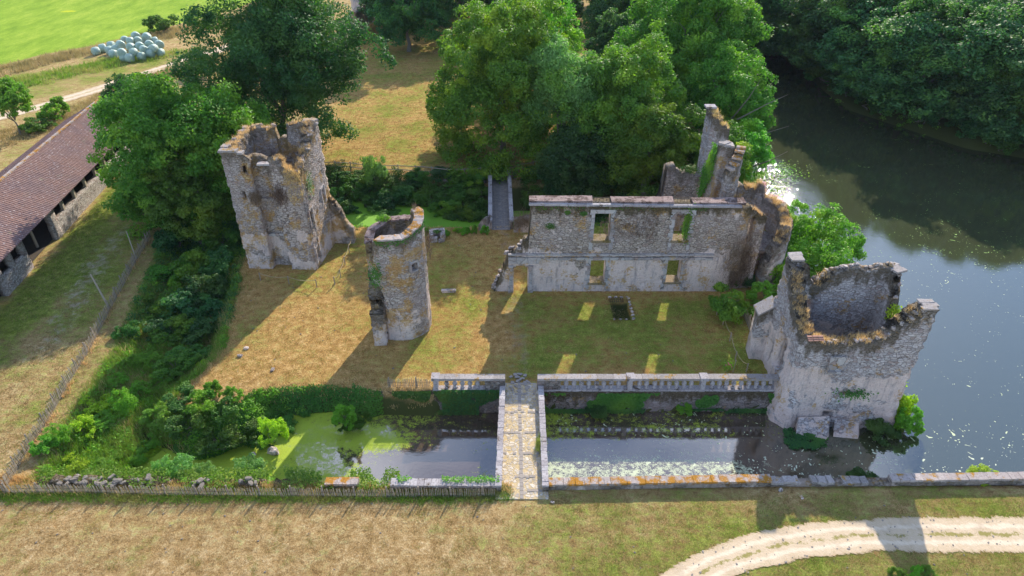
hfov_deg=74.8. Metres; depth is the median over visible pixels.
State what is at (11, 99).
tree
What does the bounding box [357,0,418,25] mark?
tree
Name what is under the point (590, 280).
window frame
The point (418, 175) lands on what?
shrub
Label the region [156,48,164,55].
wrapped bale
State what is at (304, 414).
shrub
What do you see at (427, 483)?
front wall
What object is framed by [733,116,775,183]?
tree
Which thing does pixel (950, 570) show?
grass
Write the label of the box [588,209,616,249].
window frame
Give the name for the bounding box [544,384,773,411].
moat wall
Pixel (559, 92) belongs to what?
tree
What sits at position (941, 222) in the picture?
water
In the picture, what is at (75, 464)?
shrub
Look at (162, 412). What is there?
shrub
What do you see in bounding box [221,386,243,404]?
shrub
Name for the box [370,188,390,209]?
shrub
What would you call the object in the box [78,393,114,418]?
shrub
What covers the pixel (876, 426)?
shrub
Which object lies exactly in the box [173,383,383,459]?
ivy
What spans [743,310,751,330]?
paling fence
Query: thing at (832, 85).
shrub
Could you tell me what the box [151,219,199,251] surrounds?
shrub
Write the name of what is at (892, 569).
shrub
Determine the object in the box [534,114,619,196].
tree
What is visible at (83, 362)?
grass
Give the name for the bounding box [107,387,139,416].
shrub
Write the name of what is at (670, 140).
tree
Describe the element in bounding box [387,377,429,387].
paling fence
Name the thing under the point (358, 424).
shrub
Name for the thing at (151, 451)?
shrub
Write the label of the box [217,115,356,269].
square tower
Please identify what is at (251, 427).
shrub
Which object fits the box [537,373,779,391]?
balustrade
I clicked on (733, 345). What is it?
rope fence
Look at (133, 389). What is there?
shrub
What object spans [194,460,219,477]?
shrub
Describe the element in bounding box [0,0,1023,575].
ground
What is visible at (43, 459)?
grass
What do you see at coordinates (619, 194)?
shrub
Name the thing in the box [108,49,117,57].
wrapped bale
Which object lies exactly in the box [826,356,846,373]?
blocked window
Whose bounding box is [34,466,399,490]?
climbing weeds
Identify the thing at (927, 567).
shrub
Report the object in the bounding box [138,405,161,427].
shrub
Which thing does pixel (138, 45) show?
wrapped bale
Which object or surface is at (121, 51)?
wrapped bale
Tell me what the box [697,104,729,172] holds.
gable ruin
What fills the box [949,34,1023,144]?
tree
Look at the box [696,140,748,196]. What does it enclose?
chimney ruin
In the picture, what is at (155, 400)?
tall grass
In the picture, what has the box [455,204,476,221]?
shrub
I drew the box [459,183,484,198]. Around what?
shrub
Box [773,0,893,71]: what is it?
tree
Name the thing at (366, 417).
shrub
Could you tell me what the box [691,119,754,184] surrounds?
tree
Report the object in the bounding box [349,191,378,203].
shrub
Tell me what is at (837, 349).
lakeside tower
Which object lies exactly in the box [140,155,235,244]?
tree
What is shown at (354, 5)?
distant tower
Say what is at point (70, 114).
grass
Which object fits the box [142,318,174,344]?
shrub
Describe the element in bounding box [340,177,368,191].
shrub
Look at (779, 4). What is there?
tree
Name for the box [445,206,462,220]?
shrub
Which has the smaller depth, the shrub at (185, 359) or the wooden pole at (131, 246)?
the shrub at (185, 359)
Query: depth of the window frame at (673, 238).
50.48 m
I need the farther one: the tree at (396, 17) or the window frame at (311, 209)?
the tree at (396, 17)
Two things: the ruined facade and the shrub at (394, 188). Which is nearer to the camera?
the ruined facade
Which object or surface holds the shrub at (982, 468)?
on the ground at (30, 28)
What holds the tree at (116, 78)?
on the ground at (30, 28)
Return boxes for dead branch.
[731,81,792,184]
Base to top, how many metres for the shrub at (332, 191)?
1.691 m
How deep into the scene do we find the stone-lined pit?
52.13 m
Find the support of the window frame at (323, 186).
in the square tower at (288, 208)
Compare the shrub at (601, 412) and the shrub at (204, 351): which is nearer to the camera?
the shrub at (601, 412)
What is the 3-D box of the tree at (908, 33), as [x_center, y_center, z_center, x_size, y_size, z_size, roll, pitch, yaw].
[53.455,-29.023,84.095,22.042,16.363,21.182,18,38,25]
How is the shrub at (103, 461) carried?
on the ground at (30, 28)
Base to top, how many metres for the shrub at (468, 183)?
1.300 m
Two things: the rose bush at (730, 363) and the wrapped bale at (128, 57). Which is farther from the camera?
the wrapped bale at (128, 57)
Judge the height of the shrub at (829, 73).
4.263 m
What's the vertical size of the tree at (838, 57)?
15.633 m
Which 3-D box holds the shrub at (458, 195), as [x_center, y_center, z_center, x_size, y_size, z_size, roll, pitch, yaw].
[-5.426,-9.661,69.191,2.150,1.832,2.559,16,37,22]
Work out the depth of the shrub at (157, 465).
38.88 m
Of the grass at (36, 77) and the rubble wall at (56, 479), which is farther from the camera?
the grass at (36, 77)
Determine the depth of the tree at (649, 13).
95.06 m
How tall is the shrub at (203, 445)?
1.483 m
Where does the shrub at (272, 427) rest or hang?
on the ground at (30, 28)
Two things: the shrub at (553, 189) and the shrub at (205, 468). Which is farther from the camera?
the shrub at (553, 189)
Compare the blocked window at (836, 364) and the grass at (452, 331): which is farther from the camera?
the grass at (452, 331)
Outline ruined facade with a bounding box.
[491,195,758,292]
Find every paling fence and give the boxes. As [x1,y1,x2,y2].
[0,231,150,493]
[1,482,494,497]
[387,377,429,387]
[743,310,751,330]
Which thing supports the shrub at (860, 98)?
on the ground at (30, 28)
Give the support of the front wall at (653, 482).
on the ground at (30, 28)
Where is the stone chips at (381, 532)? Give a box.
[1,500,967,575]
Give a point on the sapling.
(773, 178)
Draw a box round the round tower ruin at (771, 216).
[724,177,793,291]
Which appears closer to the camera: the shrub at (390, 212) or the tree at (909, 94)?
the shrub at (390, 212)
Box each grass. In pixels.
[0,23,218,76]
[0,53,227,149]
[0,178,155,469]
[0,238,152,495]
[0,470,512,497]
[0,479,515,507]
[0,493,1023,575]
[1,47,184,86]
[22,232,166,483]
[24,249,247,485]
[177,225,517,412]
[204,232,759,385]
[324,48,537,172]
[651,513,1021,571]
[728,545,1016,575]
[736,549,1020,572]
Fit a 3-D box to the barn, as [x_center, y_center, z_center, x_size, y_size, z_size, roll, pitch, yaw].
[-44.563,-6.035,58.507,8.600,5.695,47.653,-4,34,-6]
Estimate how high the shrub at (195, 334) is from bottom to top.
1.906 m
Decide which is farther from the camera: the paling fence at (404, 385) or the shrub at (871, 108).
the shrub at (871, 108)
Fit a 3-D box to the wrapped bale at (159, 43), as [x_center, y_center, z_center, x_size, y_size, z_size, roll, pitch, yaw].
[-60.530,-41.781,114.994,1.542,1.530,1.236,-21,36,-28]
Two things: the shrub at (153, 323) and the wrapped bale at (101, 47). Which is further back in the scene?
the wrapped bale at (101, 47)
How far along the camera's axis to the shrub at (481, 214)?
67.11 m
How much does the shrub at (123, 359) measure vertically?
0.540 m
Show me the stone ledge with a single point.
(642, 411)
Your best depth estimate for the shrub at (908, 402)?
42.83 m
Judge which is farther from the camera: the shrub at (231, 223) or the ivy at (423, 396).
the shrub at (231, 223)
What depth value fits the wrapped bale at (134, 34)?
119.34 m
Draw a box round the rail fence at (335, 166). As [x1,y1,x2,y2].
[324,161,480,175]
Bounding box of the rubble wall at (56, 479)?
[36,473,290,489]
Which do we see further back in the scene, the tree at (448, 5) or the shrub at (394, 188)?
the tree at (448, 5)
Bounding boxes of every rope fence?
[258,272,317,287]
[333,238,351,284]
[716,312,748,371]
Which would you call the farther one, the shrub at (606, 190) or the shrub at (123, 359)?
the shrub at (606, 190)
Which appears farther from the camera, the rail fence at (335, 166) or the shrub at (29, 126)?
the shrub at (29, 126)
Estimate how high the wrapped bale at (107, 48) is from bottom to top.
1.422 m
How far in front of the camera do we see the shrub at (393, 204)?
68.92 m
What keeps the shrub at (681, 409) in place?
attached to the moat wall at (667, 401)
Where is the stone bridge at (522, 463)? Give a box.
[495,373,548,499]
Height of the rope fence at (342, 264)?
0.915 m
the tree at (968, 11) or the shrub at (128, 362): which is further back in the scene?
the tree at (968, 11)
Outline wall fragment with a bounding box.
[324,477,359,488]
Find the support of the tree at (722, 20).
on the ground at (30, 28)
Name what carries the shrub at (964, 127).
on the ground at (30, 28)
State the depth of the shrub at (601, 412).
43.87 m
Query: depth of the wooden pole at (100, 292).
50.50 m
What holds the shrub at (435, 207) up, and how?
on the ground at (30, 28)
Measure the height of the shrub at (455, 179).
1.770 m
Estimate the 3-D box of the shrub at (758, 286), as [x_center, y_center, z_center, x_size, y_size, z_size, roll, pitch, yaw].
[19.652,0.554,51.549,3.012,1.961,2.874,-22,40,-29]
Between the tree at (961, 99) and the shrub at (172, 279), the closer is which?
the shrub at (172, 279)
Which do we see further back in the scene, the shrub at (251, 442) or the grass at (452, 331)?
the grass at (452, 331)
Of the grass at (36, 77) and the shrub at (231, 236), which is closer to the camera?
the shrub at (231, 236)
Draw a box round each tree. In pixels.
[0,75,35,134]
[86,70,274,240]
[92,72,146,104]
[123,84,180,109]
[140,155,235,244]
[165,0,397,150]
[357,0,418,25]
[366,0,450,51]
[425,0,573,183]
[427,0,497,34]
[456,0,584,114]
[520,32,606,132]
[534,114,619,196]
[550,30,687,167]
[553,0,583,30]
[578,0,637,38]
[583,7,642,57]
[592,92,705,195]
[610,0,774,127]
[635,4,703,51]
[677,39,778,142]
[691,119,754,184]
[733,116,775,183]
[741,0,790,55]
[761,0,853,70]
[762,0,824,48]
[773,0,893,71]
[813,0,967,99]
[846,0,1023,121]
[850,14,962,115]
[854,1,970,56]
[916,48,1023,125]
[933,0,1023,83]
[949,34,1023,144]
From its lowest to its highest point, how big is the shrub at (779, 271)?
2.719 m
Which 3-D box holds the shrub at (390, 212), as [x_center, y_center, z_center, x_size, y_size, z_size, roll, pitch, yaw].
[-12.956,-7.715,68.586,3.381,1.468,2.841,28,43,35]
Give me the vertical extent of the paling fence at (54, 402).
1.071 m
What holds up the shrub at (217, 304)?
on the ground at (30, 28)
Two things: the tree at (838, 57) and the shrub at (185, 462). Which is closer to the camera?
the shrub at (185, 462)
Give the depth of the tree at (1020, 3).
78.90 m
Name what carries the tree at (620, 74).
on the ground at (30, 28)
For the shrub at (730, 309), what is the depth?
49.31 m
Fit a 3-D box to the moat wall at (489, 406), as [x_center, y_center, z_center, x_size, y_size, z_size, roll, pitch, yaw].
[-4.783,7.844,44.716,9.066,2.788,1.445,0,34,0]
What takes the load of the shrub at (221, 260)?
on the ground at (30, 28)
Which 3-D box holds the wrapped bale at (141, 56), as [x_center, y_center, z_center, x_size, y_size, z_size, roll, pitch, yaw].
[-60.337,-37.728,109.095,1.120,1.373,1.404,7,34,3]
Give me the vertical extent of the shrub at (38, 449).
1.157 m
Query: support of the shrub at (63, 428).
on the ground at (30, 28)
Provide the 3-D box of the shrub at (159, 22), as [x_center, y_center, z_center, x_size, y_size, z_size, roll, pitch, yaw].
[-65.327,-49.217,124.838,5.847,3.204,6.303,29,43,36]
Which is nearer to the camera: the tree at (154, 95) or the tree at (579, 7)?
the tree at (154, 95)
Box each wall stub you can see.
[478,216,489,230]
[508,208,529,232]
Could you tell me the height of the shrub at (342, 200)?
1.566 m
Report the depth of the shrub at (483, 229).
60.95 m
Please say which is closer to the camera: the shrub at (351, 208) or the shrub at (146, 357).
the shrub at (146, 357)
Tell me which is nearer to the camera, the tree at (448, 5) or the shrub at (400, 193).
the shrub at (400, 193)
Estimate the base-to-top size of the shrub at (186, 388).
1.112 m
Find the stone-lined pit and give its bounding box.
[608,296,634,319]
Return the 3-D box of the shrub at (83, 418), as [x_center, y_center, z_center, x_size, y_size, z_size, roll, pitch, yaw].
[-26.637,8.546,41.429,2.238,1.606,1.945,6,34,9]
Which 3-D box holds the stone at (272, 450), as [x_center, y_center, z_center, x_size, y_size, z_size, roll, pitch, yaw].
[-14.759,10.093,41.511,0.832,0.333,0.517,8,35,11]
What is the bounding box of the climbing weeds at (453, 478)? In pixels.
[396,475,499,482]
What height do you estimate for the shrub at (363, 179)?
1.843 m
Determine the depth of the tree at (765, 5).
109.23 m
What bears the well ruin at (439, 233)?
on the ground at (30, 28)
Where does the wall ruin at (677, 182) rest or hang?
on the ground at (30, 28)
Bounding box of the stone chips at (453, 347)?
[237,245,726,373]
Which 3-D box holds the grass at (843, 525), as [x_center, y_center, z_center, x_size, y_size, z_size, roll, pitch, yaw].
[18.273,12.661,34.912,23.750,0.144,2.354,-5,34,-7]
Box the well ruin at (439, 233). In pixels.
[429,228,445,242]
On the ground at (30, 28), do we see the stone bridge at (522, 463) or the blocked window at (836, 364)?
the stone bridge at (522, 463)
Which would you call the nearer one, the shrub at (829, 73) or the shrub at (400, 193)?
the shrub at (400, 193)
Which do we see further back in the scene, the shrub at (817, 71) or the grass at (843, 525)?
the shrub at (817, 71)
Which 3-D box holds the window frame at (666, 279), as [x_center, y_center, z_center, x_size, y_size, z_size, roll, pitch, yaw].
[12.668,-1.407,52.881,1.901,3.067,1.065,0,34,0]
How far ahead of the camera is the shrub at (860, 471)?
38.64 m
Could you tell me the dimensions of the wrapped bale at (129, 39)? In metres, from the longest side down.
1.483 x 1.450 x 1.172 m
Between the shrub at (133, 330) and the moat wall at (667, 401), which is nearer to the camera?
the moat wall at (667, 401)
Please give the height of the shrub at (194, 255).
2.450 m
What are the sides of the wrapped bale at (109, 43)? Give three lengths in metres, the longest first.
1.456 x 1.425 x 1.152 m
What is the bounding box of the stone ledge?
[545,408,766,414]
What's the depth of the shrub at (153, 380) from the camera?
45.50 m
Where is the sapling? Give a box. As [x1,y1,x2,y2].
[746,160,808,198]
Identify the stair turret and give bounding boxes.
[364,201,434,345]
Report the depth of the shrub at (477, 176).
69.95 m
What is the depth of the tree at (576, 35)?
80.07 m
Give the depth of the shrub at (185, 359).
46.25 m
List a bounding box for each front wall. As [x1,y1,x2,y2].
[390,478,495,490]
[549,474,771,489]
[770,475,889,486]
[887,472,1023,485]
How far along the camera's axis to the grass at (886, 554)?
33.81 m
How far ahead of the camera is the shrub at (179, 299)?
51.41 m
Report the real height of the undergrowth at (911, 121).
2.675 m
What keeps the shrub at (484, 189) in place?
on the ground at (30, 28)
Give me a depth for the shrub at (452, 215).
67.03 m
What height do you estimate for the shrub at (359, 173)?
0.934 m
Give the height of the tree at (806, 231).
7.484 m
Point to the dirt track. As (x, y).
(83, 93)
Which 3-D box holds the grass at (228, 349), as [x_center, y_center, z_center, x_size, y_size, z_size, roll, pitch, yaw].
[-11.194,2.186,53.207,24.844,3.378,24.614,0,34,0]
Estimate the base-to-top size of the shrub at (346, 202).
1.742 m
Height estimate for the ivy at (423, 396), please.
1.935 m
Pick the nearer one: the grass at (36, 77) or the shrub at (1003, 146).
the shrub at (1003, 146)
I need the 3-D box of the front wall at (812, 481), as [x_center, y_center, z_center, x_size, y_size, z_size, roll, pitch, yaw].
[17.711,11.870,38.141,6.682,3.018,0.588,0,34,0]
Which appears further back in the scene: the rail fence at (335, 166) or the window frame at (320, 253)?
the rail fence at (335, 166)
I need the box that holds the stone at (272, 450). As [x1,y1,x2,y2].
[267,446,278,454]
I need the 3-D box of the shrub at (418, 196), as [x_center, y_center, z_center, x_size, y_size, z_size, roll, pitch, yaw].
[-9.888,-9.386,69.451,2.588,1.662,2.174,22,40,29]
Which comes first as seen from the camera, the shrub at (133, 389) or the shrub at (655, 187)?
the shrub at (133, 389)
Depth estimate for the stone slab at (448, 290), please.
53.27 m
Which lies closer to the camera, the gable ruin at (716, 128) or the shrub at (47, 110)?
the gable ruin at (716, 128)
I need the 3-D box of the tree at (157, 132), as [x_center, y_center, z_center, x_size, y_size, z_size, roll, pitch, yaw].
[-30.119,-12.658,61.196,16.513,15.060,15.694,0,34,0]
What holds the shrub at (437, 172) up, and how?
on the ground at (30, 28)
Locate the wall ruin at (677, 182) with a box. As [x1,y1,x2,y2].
[656,161,701,230]
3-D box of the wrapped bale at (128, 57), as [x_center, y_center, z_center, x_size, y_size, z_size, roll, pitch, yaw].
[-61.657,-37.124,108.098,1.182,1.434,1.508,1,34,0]
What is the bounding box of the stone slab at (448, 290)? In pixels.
[441,288,455,292]
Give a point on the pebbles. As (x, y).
(848, 546)
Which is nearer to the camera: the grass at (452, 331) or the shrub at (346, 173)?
the grass at (452, 331)
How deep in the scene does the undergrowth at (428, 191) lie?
70.56 m
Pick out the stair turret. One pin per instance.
(398, 282)
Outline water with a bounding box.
[133,56,1023,485]
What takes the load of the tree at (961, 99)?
on the ground at (30, 28)
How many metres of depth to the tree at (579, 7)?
117.30 m
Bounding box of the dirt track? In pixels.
[0,44,226,119]
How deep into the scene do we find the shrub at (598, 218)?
66.91 m
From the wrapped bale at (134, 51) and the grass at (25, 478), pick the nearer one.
the grass at (25, 478)
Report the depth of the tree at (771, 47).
102.18 m
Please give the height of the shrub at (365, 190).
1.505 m
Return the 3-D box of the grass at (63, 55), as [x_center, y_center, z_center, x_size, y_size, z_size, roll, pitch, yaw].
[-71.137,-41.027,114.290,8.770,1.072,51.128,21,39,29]
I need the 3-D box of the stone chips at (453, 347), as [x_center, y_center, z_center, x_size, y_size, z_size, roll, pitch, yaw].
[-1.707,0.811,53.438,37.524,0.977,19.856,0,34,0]
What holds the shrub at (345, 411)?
on the ground at (30, 28)
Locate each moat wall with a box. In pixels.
[374,390,498,412]
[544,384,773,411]
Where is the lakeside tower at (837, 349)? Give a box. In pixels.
[745,252,939,438]
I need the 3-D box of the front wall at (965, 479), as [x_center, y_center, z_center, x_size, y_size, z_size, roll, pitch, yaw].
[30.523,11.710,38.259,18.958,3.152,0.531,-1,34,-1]
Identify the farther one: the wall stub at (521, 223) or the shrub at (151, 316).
the wall stub at (521, 223)
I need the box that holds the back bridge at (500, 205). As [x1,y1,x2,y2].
[488,170,513,229]
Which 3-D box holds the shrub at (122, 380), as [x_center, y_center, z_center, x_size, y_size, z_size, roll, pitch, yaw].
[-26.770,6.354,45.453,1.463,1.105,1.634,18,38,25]
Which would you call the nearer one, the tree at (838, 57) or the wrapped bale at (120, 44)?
the tree at (838, 57)
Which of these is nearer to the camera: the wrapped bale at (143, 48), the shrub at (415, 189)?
the shrub at (415, 189)
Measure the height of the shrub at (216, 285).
2.542 m
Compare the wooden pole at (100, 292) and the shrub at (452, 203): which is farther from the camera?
the shrub at (452, 203)
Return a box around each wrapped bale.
[91,47,100,54]
[98,44,105,52]
[104,46,110,54]
[106,41,114,45]
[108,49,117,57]
[111,45,118,49]
[115,40,125,48]
[117,48,126,55]
[124,53,134,62]
[126,37,134,43]
[126,43,134,50]
[129,48,137,56]
[131,31,140,38]
[134,36,141,42]
[135,42,143,49]
[136,52,145,60]
[139,45,147,52]
[141,32,151,40]
[145,40,153,46]
[145,49,155,57]
[148,44,158,52]
[154,40,164,48]
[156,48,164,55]
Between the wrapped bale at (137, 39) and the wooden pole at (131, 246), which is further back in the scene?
the wrapped bale at (137, 39)
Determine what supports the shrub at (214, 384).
on the ground at (30, 28)
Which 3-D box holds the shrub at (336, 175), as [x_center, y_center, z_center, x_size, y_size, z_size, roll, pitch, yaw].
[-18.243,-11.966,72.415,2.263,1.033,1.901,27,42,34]
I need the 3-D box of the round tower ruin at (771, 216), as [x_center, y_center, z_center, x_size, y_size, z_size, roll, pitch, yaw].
[19.275,-3.510,53.519,5.465,8.654,7.590,12,36,17]
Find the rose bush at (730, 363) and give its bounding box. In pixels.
[721,358,736,371]
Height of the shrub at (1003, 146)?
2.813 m
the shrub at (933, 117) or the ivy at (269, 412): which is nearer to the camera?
the ivy at (269, 412)
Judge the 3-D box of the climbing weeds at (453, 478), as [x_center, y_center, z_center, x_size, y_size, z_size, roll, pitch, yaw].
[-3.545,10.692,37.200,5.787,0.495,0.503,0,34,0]
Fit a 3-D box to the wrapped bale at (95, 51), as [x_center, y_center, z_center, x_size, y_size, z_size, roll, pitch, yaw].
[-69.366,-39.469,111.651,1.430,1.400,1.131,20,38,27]
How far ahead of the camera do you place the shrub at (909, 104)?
86.27 m
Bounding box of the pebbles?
[691,519,1018,574]
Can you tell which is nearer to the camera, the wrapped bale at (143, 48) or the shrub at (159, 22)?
the wrapped bale at (143, 48)
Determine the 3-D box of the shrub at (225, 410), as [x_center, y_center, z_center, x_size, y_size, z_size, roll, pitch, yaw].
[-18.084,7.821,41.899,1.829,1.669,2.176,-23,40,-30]
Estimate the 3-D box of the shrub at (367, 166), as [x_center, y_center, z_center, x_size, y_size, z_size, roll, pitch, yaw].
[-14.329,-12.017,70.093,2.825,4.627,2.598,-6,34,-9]
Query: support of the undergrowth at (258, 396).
on the ground at (30, 28)
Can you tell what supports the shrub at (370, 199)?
on the ground at (30, 28)
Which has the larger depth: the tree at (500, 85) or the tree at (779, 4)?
the tree at (779, 4)
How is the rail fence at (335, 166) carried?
on the ground at (30, 28)
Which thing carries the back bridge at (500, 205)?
on the ground at (30, 28)
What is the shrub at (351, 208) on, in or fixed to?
on the ground at (30, 28)
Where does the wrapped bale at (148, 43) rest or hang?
on the wrapped bale
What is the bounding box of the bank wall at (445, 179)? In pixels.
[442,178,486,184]
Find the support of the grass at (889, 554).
on the ground at (30, 28)
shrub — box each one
[17,117,57,133]
[28,433,61,456]
[35,95,70,122]
[42,423,72,444]
[62,450,96,473]
[69,413,96,442]
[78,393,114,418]
[87,409,120,436]
[92,450,123,470]
[107,372,131,389]
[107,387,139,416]
[110,324,129,339]
[113,354,126,366]
[118,320,140,340]
[122,446,147,467]
[124,353,145,371]
[129,380,151,400]
[130,348,164,372]
[135,440,160,461]
[138,304,161,323]
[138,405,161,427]
[142,14,179,32]
[142,259,191,291]
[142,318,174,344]
[143,291,178,317]
[143,374,167,392]
[147,313,195,346]
[150,457,171,471]
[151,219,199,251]
[151,348,201,381]
[155,401,183,432]
[160,288,209,321]
[160,453,198,479]
[161,380,193,412]
[163,404,210,439]
[165,343,211,364]
[167,246,213,276]
[180,317,218,345]
[181,273,228,308]
[181,388,216,414]
[194,424,238,456]
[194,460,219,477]
[198,244,233,279]
[198,297,229,323]
[201,228,239,250]
[203,379,222,397]
[204,396,240,423]
[219,216,239,243]
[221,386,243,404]
[229,418,257,448]
[232,452,267,479]
[243,426,276,449]
[257,416,288,448]
[277,416,294,436]
[281,408,310,426]
[329,187,345,196]
[331,172,348,180]
[331,403,356,430]
[333,414,363,431]
[335,196,343,206]
[340,171,358,182]
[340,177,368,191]
[340,199,351,210]
[342,204,358,215]
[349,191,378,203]
[353,170,365,177]
[355,409,371,423]
[358,172,387,186]
[359,155,388,184]
[360,183,375,193]
[364,194,385,210]
[366,204,400,215]
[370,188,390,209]
[372,175,400,189]
[379,183,401,195]
[383,191,407,208]
[393,184,415,204]
[401,177,422,187]
[403,167,429,182]
[403,189,428,204]
[404,183,416,196]
[427,201,454,216]
[429,166,455,181]
[438,196,461,206]
[442,208,474,220]
[444,170,466,186]
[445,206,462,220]
[447,182,466,201]
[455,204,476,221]
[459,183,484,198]
[461,174,483,186]
[467,197,487,220]
[472,186,487,199]
[473,172,485,184]
[480,225,489,234]
[543,177,563,195]
[585,404,607,419]
[587,184,610,194]
[595,214,608,225]
[613,191,631,195]
[639,185,658,195]
[676,402,692,415]
[708,281,754,324]
[735,273,755,287]
[745,280,778,303]
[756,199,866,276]
[769,263,784,292]
[783,427,828,449]
[802,61,831,84]
[805,66,839,85]
[817,59,845,77]
[827,82,855,97]
[845,466,878,477]
[857,96,866,101]
[865,417,902,446]
[869,97,899,114]
[887,566,909,575]
[893,405,925,435]
[895,382,918,418]
[902,100,928,117]
[907,103,941,126]
[909,564,922,575]
[920,564,937,575]
[926,96,960,126]
[955,118,1019,143]
[966,463,998,486]
[978,133,1023,155]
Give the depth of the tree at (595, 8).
102.62 m
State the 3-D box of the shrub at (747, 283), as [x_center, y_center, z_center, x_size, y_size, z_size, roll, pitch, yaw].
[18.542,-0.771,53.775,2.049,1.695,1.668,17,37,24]
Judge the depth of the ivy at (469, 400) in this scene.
43.83 m
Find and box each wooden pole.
[90,274,109,307]
[126,231,137,260]
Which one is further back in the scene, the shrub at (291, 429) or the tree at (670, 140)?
the tree at (670, 140)
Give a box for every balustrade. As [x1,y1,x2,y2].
[431,372,504,391]
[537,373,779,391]
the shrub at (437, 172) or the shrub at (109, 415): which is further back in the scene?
the shrub at (437, 172)
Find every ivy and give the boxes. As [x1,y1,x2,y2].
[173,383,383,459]
[365,391,498,415]
[441,389,505,415]
[544,393,774,413]
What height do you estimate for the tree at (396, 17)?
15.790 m
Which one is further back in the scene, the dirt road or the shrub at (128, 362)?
the shrub at (128, 362)
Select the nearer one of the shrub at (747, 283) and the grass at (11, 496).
the grass at (11, 496)
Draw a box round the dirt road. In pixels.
[660,515,1023,575]
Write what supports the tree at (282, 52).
on the ground at (30, 28)
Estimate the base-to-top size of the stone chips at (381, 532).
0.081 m
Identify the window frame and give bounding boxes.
[307,206,315,227]
[315,242,321,263]
[319,184,326,204]
[409,259,418,273]
[585,257,610,289]
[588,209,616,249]
[660,256,687,288]
[667,209,696,249]
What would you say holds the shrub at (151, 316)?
on the ground at (30, 28)
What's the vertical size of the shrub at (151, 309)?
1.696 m
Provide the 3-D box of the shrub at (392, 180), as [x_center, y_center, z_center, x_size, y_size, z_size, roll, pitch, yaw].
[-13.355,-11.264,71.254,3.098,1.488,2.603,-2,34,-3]
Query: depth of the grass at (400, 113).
87.12 m
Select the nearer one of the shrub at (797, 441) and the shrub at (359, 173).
the shrub at (797, 441)
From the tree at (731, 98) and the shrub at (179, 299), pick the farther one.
the tree at (731, 98)
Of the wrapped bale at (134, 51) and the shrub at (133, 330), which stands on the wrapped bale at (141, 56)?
the wrapped bale at (134, 51)
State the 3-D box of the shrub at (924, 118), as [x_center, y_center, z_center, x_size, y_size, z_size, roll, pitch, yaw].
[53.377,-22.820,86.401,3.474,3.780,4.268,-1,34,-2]
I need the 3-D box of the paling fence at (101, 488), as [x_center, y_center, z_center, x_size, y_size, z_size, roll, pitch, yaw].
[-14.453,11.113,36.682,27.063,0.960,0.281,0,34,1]
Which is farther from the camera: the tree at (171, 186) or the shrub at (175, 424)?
the tree at (171, 186)
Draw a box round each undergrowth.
[35,225,368,485]
[325,160,690,208]
[753,86,985,141]
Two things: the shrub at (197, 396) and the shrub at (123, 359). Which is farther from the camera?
the shrub at (123, 359)
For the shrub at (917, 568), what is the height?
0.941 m
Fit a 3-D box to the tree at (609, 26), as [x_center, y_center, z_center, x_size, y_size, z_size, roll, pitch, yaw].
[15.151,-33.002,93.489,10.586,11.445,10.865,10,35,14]
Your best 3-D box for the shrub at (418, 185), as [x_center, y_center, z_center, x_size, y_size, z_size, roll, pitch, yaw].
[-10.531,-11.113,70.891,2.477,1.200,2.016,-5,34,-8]
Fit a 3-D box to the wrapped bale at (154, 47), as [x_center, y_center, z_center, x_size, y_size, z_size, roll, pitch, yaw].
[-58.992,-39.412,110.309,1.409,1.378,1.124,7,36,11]
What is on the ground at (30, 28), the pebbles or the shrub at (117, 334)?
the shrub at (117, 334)
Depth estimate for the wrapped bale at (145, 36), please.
115.74 m
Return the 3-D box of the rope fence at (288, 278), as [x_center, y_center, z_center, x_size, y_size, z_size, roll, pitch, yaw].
[-18.117,-0.608,54.192,5.047,0.894,0.092,7,34,10]
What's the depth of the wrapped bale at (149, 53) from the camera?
109.72 m
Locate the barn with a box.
[0,99,131,296]
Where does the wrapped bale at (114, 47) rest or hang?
on the ground at (30, 28)
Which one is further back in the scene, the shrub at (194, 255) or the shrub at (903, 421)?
the shrub at (194, 255)
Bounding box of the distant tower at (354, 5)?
[350,0,361,10]
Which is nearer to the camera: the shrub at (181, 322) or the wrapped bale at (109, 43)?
the shrub at (181, 322)
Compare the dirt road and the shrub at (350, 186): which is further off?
the shrub at (350, 186)
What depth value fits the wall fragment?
37.17 m

